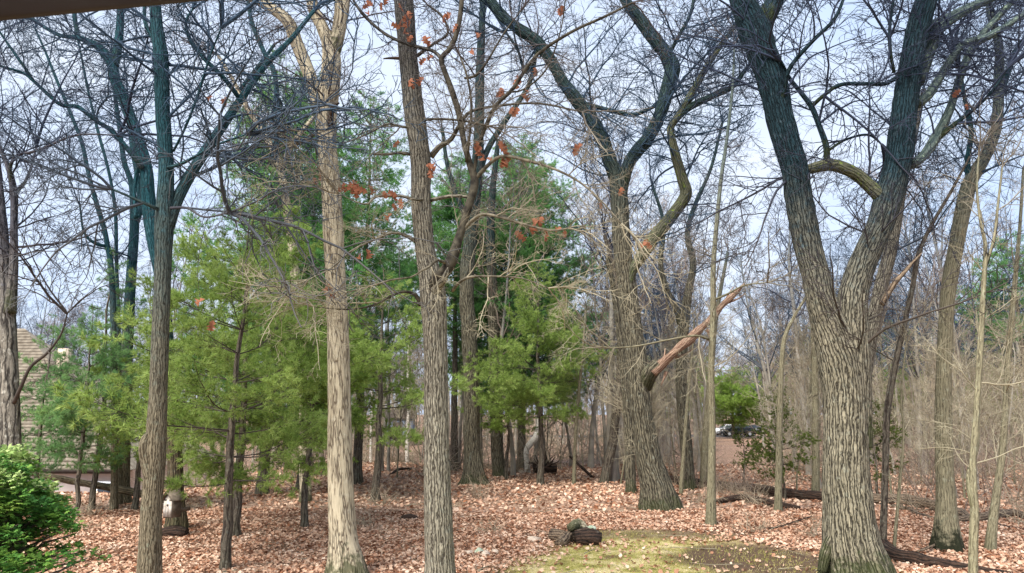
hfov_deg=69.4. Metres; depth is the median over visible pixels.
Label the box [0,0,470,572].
maple tree
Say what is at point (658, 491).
oak tree
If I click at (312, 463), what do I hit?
bare shrub
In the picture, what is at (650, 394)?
understory tree
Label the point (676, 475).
bare shrub
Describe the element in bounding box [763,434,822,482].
bare shrub
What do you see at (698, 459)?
bare tree
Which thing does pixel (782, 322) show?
bare tree
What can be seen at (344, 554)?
shagbark tree
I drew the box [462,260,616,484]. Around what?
pine tree
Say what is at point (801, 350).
sapling
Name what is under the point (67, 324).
bare tree
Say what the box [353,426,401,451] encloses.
bare shrub
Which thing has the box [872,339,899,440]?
understory tree
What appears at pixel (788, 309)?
bare tree
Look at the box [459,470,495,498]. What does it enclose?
bare shrub
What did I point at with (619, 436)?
bare tree
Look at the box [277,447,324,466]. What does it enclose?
bare shrub
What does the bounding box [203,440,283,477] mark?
bare shrub
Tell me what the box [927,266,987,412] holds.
bare tree
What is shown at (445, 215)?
pine tree
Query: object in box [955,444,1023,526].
bare shrub
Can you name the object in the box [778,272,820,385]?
bare tree
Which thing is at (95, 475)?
pine tree
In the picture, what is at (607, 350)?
bare tree
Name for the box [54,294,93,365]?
bare tree
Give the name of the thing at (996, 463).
bare shrub
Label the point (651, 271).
bare tree
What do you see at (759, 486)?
bare shrub
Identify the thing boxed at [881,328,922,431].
bare tree
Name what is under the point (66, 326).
bare tree
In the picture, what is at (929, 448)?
bare shrub
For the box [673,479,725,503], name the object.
bare shrub
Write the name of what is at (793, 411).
understory tree
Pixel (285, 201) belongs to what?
pale forked tree
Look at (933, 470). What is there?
bare shrub
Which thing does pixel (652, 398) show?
sapling
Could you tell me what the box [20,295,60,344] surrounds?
bare tree
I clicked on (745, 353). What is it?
bare tree
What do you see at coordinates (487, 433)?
sapling
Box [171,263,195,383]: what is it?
bare tree
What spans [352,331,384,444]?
understory tree
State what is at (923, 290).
bare tree
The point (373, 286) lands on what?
bare tree
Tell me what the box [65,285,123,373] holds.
bare tree
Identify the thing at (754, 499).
bare shrub
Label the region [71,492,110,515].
bare shrub
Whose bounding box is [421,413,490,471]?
bare shrub
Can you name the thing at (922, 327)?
bare tree
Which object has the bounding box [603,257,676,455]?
bare tree
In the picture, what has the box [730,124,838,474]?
bare tree
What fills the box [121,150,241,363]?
bare tree
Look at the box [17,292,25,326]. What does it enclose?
bare tree
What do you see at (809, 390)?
sapling
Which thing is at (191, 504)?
bare shrub
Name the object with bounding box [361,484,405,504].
bare shrub
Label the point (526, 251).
pine tree
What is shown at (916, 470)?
bare shrub
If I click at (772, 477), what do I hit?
bare shrub
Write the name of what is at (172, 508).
birdhouse
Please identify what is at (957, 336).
bare tree
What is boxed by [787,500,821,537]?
bare shrub
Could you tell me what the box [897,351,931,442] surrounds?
understory tree
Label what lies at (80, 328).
bare tree
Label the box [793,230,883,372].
bare tree
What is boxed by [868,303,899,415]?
bare tree
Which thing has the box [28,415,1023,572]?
ground
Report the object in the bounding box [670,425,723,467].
bare shrub
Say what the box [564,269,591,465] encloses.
bare tree
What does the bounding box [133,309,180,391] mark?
bare tree
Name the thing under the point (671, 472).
bare shrub
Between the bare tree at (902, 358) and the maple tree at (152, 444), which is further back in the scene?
the bare tree at (902, 358)
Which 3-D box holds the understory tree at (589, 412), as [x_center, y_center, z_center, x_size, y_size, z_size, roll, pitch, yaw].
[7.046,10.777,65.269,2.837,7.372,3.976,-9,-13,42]
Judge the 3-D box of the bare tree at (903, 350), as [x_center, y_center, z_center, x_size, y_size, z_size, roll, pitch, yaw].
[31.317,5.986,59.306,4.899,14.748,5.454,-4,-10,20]
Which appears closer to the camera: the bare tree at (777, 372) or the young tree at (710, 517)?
the young tree at (710, 517)
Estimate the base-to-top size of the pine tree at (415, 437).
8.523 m
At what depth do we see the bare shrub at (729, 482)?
27.30 m
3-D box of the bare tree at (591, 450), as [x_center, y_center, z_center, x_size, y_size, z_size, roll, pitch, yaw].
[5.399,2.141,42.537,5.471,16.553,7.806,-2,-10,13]
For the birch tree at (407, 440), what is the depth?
45.19 m
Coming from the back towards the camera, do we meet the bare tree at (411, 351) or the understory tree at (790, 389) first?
the bare tree at (411, 351)
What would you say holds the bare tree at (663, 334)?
on the ground
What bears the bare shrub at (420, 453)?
on the ground
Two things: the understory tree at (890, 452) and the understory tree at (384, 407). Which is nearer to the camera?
the understory tree at (890, 452)
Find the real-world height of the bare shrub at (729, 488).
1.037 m
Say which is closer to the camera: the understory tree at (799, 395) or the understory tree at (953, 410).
the understory tree at (953, 410)
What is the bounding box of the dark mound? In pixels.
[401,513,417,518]
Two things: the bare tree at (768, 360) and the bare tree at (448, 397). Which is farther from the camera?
the bare tree at (768, 360)
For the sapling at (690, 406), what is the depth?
32.64 m
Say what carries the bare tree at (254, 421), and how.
on the ground
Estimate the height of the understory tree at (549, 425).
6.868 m
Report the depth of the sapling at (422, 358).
45.46 m
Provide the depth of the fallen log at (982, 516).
21.19 m
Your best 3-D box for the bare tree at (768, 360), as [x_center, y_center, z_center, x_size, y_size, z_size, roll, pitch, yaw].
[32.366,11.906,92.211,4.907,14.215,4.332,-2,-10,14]
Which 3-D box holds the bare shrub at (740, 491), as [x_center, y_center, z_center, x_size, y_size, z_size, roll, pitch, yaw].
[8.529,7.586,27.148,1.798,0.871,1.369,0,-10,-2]
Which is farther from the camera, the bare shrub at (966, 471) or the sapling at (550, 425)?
the sapling at (550, 425)
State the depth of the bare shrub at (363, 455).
46.51 m
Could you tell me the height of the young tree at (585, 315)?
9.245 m
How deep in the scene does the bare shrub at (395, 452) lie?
46.40 m
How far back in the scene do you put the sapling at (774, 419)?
38.09 m
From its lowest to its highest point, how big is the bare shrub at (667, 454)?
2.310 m
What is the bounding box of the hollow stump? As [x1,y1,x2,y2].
[162,525,188,537]
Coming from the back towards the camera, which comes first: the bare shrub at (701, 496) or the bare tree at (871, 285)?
the bare tree at (871, 285)
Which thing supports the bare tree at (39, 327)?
on the ground
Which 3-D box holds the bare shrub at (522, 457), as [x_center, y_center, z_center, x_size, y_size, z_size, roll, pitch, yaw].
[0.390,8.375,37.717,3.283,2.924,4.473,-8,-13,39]
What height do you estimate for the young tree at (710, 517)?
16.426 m
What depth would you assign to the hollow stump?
18.69 m
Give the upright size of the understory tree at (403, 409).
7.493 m
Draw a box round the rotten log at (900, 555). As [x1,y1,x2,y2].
[881,539,1018,572]
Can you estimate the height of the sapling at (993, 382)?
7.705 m
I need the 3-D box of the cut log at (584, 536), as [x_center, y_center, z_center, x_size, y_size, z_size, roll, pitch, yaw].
[1.798,5.929,17.449,0.645,0.512,0.506,0,-10,0]
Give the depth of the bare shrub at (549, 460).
37.59 m
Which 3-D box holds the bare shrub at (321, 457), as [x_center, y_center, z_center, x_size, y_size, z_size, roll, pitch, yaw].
[-9.151,7.524,36.329,5.756,3.787,4.692,0,-10,0]
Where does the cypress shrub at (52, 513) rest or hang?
on the ground
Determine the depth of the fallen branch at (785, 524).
19.82 m
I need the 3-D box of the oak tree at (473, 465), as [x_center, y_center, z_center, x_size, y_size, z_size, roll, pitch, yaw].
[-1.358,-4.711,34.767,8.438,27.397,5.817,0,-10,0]
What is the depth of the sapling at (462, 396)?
40.12 m
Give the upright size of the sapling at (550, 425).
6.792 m
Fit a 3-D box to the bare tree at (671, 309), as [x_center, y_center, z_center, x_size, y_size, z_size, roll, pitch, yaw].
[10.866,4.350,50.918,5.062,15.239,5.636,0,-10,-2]
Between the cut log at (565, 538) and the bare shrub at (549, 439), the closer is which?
the cut log at (565, 538)
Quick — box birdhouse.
[163,490,189,517]
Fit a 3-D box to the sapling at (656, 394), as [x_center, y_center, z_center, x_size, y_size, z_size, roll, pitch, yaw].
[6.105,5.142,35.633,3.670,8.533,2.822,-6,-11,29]
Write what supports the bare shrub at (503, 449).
on the ground
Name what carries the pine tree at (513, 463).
on the ground
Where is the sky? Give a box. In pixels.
[0,0,1023,414]
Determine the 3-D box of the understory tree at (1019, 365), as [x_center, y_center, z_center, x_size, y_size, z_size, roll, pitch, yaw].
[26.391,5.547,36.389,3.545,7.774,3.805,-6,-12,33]
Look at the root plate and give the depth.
37.11 m
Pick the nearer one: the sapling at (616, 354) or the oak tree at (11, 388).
the oak tree at (11, 388)
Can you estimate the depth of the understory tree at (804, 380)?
31.84 m
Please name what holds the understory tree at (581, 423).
on the ground
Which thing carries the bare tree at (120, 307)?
on the ground
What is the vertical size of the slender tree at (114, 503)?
18.939 m
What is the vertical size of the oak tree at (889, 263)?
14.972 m
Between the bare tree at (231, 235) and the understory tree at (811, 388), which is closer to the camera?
the bare tree at (231, 235)
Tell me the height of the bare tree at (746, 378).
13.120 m
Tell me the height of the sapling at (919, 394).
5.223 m
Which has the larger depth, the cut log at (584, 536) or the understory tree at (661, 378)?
the understory tree at (661, 378)
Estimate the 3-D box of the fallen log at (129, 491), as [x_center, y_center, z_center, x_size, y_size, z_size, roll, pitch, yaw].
[-13.576,6.374,23.767,5.174,1.154,0.262,0,-10,0]
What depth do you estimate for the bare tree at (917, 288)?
39.51 m
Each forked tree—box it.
[113,0,392,502]
[633,58,756,489]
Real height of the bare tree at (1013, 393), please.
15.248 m
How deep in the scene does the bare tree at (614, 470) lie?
35.07 m
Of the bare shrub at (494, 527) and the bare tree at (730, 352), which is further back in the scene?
the bare tree at (730, 352)
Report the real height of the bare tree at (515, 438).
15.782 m
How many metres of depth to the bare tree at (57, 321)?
92.20 m
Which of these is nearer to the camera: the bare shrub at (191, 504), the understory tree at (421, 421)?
the bare shrub at (191, 504)
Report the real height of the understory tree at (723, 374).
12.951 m
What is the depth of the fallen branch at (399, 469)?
37.59 m
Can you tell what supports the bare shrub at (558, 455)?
on the ground
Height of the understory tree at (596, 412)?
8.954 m
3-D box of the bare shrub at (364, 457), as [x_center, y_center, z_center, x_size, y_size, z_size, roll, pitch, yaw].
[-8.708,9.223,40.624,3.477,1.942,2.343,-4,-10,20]
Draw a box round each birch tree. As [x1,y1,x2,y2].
[369,306,404,461]
[402,292,420,462]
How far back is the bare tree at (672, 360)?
57.24 m
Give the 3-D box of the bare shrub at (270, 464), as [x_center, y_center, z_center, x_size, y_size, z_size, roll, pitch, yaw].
[-11.280,7.793,36.179,3.938,3.179,4.831,-4,-11,23]
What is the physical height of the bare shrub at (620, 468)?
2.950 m
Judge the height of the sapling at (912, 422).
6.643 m
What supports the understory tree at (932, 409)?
on the ground
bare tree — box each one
[16,285,38,332]
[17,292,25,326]
[19,262,81,342]
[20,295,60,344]
[26,293,77,346]
[26,317,56,343]
[32,307,59,341]
[33,311,62,342]
[48,300,85,355]
[51,320,90,366]
[53,298,98,365]
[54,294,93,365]
[55,305,83,361]
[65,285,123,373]
[75,254,151,370]
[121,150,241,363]
[133,238,189,390]
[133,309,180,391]
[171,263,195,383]
[177,124,310,451]
[239,286,262,472]
[349,221,377,443]
[349,246,397,470]
[356,208,419,470]
[373,308,411,422]
[390,259,421,444]
[402,322,423,390]
[432,166,504,457]
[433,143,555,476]
[446,205,506,468]
[447,298,458,434]
[448,297,460,431]
[510,186,578,467]
[514,421,517,455]
[544,15,682,482]
[548,166,642,452]
[558,173,666,480]
[560,185,648,467]
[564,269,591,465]
[576,150,708,477]
[577,231,634,456]
[580,254,652,455]
[580,286,614,387]
[583,285,608,461]
[583,312,592,438]
[600,201,709,432]
[603,205,675,360]
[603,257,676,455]
[629,154,723,425]
[630,217,717,393]
[636,243,687,466]
[639,249,707,401]
[641,239,684,458]
[642,255,696,411]
[642,255,700,451]
[646,252,676,453]
[647,224,700,447]
[658,228,764,471]
[659,276,727,445]
[660,216,728,456]
[667,321,706,443]
[689,313,726,398]
[690,306,726,399]
[692,283,743,386]
[693,182,809,465]
[715,216,808,461]
[720,335,743,369]
[722,294,775,446]
[725,262,787,447]
[728,329,762,387]
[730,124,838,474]
[731,293,778,418]
[751,259,799,445]
[756,287,807,445]
[757,251,818,420]
[759,266,809,445]
[759,273,801,395]
[759,287,795,387]
[759,330,778,418]
[760,319,803,432]
[767,279,810,460]
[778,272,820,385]
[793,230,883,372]
[802,230,892,366]
[804,229,849,331]
[839,231,925,464]
[840,209,897,420]
[844,258,893,456]
[847,144,1014,471]
[868,180,972,475]
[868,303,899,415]
[869,141,1012,402]
[871,126,1023,467]
[871,277,928,412]
[875,248,958,448]
[877,258,912,446]
[879,187,980,478]
[879,289,911,449]
[880,266,925,443]
[882,219,989,364]
[886,248,945,436]
[887,273,960,417]
[909,213,1020,448]
[911,234,998,454]
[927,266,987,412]
[957,159,1023,401]
[968,261,1023,428]
[977,222,1023,378]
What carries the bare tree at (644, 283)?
on the ground
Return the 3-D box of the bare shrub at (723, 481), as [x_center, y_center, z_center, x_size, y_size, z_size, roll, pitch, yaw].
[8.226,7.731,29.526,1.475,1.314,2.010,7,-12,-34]
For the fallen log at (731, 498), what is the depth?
24.70 m
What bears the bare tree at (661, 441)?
on the ground
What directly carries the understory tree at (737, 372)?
on the ground
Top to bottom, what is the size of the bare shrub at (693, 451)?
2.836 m
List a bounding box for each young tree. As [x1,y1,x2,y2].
[539,0,828,525]
[555,162,642,483]
[559,223,665,493]
[559,279,609,483]
[672,278,731,494]
[673,208,747,487]
[738,386,821,499]
[740,262,840,512]
[758,145,842,490]
[870,105,1023,539]
[880,280,963,546]
[907,90,1023,572]
[955,143,1023,551]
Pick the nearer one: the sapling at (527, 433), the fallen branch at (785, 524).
the fallen branch at (785, 524)
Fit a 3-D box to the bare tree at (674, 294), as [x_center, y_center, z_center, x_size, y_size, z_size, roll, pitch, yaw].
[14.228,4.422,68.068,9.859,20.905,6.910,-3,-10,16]
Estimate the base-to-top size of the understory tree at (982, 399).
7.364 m
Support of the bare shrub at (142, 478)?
on the ground
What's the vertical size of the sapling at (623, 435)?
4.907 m
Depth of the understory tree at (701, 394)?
61.97 m
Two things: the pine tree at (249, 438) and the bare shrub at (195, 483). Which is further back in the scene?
the bare shrub at (195, 483)
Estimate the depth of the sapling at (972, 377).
39.19 m
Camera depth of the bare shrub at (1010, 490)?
23.48 m
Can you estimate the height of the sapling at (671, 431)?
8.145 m
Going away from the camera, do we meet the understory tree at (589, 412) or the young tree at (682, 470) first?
the young tree at (682, 470)
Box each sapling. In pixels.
[363,357,398,446]
[371,348,423,477]
[385,328,423,462]
[448,336,486,468]
[460,382,492,466]
[515,378,544,469]
[527,358,572,454]
[543,360,575,467]
[561,385,600,471]
[592,306,657,483]
[597,384,622,456]
[602,314,670,452]
[611,355,684,465]
[618,408,661,472]
[652,326,677,469]
[654,302,707,452]
[658,343,733,457]
[753,382,795,447]
[770,307,822,467]
[775,324,822,489]
[868,283,925,493]
[872,350,916,471]
[896,374,934,482]
[899,320,971,462]
[900,346,936,479]
[912,328,998,497]
[932,324,997,460]
[952,388,991,458]
[966,331,1023,471]
[971,298,1023,484]
[1006,386,1023,462]
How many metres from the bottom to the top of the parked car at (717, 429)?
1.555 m
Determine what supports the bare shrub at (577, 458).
on the ground
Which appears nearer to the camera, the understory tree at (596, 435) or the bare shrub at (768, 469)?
the bare shrub at (768, 469)
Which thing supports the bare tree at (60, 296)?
on the ground
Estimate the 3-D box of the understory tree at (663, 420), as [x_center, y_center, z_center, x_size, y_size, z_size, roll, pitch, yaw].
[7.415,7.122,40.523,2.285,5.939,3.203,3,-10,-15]
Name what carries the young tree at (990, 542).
on the ground
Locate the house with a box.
[17,329,214,492]
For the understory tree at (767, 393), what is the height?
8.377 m
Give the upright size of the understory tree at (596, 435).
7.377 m
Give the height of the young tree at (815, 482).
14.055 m
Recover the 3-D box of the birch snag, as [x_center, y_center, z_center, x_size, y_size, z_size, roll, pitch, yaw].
[1.024,8.220,37.857,0.873,2.877,0.351,0,-10,0]
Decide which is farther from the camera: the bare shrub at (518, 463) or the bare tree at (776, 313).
the bare tree at (776, 313)
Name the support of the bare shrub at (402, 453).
on the ground
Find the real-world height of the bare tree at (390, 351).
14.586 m
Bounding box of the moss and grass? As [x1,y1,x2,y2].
[493,529,818,572]
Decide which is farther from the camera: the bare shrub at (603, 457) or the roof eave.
the bare shrub at (603, 457)
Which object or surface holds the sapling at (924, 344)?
on the ground
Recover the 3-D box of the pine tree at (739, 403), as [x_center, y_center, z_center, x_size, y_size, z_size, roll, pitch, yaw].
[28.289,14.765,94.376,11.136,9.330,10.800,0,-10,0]
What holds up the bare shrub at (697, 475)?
on the ground
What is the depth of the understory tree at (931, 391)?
27.81 m
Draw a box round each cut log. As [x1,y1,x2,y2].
[548,528,574,542]
[554,530,573,546]
[574,527,601,545]
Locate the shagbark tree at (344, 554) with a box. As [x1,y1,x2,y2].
[118,0,439,572]
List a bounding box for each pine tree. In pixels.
[18,313,96,478]
[22,303,146,515]
[28,243,149,509]
[47,206,351,571]
[74,325,226,509]
[77,175,392,537]
[151,46,397,495]
[215,104,405,488]
[240,278,379,527]
[285,269,483,500]
[305,90,436,484]
[377,150,531,470]
[442,133,609,468]
[456,380,546,479]
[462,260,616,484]
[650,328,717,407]
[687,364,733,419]
[699,367,766,438]
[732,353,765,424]
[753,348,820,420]
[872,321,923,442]
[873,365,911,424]
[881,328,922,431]
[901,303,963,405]
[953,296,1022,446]
[954,227,1023,375]
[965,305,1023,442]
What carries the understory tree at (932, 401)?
on the ground
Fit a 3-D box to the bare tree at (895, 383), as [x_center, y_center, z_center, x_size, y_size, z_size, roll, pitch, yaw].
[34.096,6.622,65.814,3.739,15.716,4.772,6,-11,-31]
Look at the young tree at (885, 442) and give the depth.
16.70 m
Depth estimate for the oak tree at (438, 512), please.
12.24 m
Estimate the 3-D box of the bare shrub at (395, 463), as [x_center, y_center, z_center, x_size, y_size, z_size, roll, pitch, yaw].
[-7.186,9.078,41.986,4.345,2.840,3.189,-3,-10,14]
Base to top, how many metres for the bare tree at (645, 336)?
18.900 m
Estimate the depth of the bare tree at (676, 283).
41.55 m
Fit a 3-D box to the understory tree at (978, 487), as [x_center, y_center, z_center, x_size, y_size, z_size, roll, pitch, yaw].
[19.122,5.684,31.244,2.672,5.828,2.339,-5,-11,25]
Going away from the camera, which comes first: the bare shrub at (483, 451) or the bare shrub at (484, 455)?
the bare shrub at (484, 455)
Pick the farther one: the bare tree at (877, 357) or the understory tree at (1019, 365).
the bare tree at (877, 357)
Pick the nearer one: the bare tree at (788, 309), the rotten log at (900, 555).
the rotten log at (900, 555)
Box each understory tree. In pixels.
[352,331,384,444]
[365,378,399,437]
[373,335,410,442]
[383,317,423,453]
[386,352,422,459]
[394,338,423,433]
[416,357,448,458]
[534,409,555,439]
[563,360,623,466]
[570,372,598,451]
[574,339,624,459]
[578,380,605,447]
[585,364,615,408]
[601,363,666,434]
[606,326,669,470]
[649,317,703,462]
[654,372,669,446]
[665,352,679,449]
[689,378,703,431]
[714,352,734,425]
[715,333,749,408]
[724,340,750,423]
[725,339,751,377]
[753,337,821,471]
[760,369,776,432]
[767,317,822,488]
[775,368,811,460]
[776,368,799,449]
[787,326,822,443]
[788,375,822,418]
[797,334,822,450]
[872,330,899,474]
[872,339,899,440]
[893,368,931,470]
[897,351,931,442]
[903,355,985,497]
[904,359,985,460]
[922,357,964,469]
[924,314,1002,459]
[930,377,968,448]
[934,352,996,489]
[953,372,1009,471]
[961,350,1001,424]
[965,302,1023,475]
[968,375,1001,453]
[972,339,1023,464]
[974,344,1020,457]
[988,394,1023,445]
[1010,326,1023,399]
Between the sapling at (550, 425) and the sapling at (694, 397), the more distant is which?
the sapling at (550, 425)
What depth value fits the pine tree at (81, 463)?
21.85 m
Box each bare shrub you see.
[47,506,113,533]
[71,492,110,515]
[109,452,187,489]
[165,459,252,488]
[185,491,202,509]
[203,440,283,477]
[234,422,293,477]
[274,415,372,477]
[275,444,326,480]
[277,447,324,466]
[326,444,375,468]
[352,425,417,465]
[352,437,391,461]
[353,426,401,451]
[355,500,392,526]
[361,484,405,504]
[362,446,418,461]
[373,430,421,461]
[390,442,423,464]
[390,443,461,476]
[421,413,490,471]
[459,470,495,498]
[462,431,490,468]
[462,435,490,458]
[475,516,508,532]
[480,425,531,467]
[491,445,535,471]
[503,412,535,443]
[503,422,526,453]
[503,430,559,472]
[504,425,570,473]
[526,425,564,445]
[528,430,573,453]
[530,419,594,463]
[531,407,585,447]
[544,413,603,469]
[549,440,580,458]
[550,439,603,461]
[554,440,603,457]
[557,401,605,444]
[594,437,634,472]
[595,450,623,463]
[624,442,693,463]
[658,426,719,463]
[659,423,694,466]
[660,446,699,475]
[665,456,697,486]
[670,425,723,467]
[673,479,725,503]
[674,458,719,487]
[701,461,753,495]
[703,465,739,492]
[717,463,758,490]
[717,474,739,494]
[721,483,763,495]
[724,506,786,531]
[729,446,806,486]
[730,460,774,493]
[734,483,786,506]
[737,448,801,479]
[741,408,785,440]
[748,473,772,496]
[759,445,822,470]
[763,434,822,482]
[773,411,905,482]
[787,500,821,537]
[870,433,934,496]
[871,426,966,499]
[873,422,916,465]
[874,471,934,512]
[889,441,955,485]
[891,440,933,484]
[892,440,934,468]
[895,411,993,492]
[905,404,954,467]
[917,427,1023,512]
[928,407,1023,502]
[954,449,1012,480]
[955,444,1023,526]
[977,461,1023,509]
[978,454,1010,475]
[979,438,1023,480]
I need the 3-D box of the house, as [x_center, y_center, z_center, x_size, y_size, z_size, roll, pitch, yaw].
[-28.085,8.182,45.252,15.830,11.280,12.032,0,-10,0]
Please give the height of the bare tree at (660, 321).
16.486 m
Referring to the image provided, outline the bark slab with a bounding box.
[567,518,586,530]
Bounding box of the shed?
[382,408,415,445]
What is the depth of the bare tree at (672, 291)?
42.92 m
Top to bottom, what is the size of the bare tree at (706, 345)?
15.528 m
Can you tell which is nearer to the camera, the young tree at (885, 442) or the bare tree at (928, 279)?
the young tree at (885, 442)
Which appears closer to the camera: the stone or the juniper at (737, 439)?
the stone
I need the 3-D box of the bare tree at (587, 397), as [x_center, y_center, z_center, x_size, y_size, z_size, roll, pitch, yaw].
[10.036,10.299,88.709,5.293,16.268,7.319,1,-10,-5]
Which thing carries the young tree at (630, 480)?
on the ground
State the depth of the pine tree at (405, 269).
34.45 m
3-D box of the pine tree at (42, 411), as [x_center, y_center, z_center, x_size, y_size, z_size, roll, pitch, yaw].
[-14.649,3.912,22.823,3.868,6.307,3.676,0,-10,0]
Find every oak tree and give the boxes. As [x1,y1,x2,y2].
[0,4,276,538]
[0,7,189,527]
[32,12,181,505]
[218,0,699,572]
[394,0,568,485]
[415,0,845,511]
[453,104,547,476]
[631,0,1023,572]
[817,1,1015,372]
[869,0,1023,551]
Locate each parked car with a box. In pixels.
[716,424,743,435]
[719,425,755,435]
[752,424,769,435]
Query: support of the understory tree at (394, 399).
on the ground
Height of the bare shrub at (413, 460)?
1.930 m
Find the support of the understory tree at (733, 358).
on the ground
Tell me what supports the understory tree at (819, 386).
on the ground
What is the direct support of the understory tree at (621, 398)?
on the ground
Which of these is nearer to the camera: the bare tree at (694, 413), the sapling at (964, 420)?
the sapling at (964, 420)
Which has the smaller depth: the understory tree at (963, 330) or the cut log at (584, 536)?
the cut log at (584, 536)
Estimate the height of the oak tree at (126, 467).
19.106 m
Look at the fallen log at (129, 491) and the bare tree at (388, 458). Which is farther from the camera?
the bare tree at (388, 458)
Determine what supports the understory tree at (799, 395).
on the ground
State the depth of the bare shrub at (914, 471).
26.48 m
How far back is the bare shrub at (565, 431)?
68.07 m
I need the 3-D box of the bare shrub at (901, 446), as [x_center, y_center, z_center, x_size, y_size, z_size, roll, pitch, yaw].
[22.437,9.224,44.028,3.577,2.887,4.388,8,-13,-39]
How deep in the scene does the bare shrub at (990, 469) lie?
35.75 m
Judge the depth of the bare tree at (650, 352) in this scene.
43.71 m
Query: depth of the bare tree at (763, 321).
39.33 m
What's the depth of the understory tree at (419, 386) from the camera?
63.12 m
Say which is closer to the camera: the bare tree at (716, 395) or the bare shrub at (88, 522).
the bare shrub at (88, 522)
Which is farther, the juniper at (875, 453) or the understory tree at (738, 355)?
the understory tree at (738, 355)
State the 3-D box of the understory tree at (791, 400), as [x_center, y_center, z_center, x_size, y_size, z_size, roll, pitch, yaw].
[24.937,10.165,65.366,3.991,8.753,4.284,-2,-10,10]
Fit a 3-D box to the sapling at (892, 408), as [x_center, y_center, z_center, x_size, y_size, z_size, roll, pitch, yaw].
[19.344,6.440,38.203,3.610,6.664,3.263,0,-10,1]
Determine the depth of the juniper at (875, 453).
26.34 m
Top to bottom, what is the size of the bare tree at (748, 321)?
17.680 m
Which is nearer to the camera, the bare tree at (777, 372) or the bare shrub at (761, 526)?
the bare shrub at (761, 526)
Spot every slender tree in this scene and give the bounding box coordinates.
[3,15,140,510]
[56,9,157,503]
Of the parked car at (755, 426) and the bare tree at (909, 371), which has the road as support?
the parked car at (755, 426)
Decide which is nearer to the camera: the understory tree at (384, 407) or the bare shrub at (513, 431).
the understory tree at (384, 407)
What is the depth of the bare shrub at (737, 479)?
29.33 m
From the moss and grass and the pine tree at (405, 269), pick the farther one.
the pine tree at (405, 269)
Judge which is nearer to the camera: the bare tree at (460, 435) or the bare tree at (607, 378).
the bare tree at (460, 435)
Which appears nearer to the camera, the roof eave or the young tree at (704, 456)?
the roof eave
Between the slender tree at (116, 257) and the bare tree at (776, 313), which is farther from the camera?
the bare tree at (776, 313)
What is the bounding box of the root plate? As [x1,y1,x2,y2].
[528,451,557,474]
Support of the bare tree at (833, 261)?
on the ground
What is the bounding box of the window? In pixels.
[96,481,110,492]
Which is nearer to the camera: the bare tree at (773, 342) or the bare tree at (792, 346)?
the bare tree at (792, 346)
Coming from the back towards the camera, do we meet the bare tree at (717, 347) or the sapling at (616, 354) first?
the bare tree at (717, 347)
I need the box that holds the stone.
[527,536,540,542]
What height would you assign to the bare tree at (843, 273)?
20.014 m
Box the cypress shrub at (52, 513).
[0,443,112,572]
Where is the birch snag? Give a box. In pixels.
[524,419,538,473]
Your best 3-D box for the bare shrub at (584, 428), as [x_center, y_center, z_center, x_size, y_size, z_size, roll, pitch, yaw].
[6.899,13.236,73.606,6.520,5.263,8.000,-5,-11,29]
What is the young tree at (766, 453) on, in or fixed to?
on the ground
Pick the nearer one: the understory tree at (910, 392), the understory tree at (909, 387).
the understory tree at (910, 392)
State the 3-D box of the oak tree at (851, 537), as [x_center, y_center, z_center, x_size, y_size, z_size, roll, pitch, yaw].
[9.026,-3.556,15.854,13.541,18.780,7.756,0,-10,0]
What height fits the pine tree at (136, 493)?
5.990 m
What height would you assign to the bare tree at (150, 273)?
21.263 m
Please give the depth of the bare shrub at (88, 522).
19.32 m
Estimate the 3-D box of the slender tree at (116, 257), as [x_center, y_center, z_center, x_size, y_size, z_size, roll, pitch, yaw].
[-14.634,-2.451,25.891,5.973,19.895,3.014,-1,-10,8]
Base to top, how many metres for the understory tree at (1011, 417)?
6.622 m
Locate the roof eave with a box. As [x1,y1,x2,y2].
[0,0,205,20]
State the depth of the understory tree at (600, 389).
59.62 m
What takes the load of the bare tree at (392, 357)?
on the ground
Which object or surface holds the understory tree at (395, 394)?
on the ground
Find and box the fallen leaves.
[1,461,1023,572]
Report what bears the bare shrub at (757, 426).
on the ground
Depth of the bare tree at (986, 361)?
68.99 m
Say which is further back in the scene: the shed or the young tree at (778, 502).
the shed
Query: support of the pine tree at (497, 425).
on the ground
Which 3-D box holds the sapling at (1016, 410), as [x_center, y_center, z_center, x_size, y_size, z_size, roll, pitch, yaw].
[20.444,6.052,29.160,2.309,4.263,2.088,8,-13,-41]
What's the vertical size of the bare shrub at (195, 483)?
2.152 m
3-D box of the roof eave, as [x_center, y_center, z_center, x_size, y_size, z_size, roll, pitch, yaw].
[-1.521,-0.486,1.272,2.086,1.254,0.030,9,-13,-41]
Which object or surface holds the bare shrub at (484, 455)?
on the ground
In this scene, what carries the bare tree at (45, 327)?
on the ground
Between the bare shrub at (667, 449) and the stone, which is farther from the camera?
the bare shrub at (667, 449)
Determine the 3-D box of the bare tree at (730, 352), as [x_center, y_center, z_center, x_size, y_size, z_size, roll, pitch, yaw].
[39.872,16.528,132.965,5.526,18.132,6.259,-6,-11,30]
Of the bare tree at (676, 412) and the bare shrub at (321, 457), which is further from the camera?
the bare tree at (676, 412)
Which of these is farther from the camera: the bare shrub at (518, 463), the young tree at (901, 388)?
the bare shrub at (518, 463)
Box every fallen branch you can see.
[389,467,411,475]
[569,455,593,477]
[747,516,811,528]
[916,543,934,551]
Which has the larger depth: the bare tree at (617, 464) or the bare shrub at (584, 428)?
the bare shrub at (584, 428)
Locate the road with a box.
[482,435,981,436]
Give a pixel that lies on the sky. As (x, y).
(388, 67)
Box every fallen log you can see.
[31,472,164,502]
[669,475,821,501]
[716,494,800,509]
[873,493,968,515]
[958,509,1023,521]
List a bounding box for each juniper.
[731,425,763,480]
[870,398,908,493]

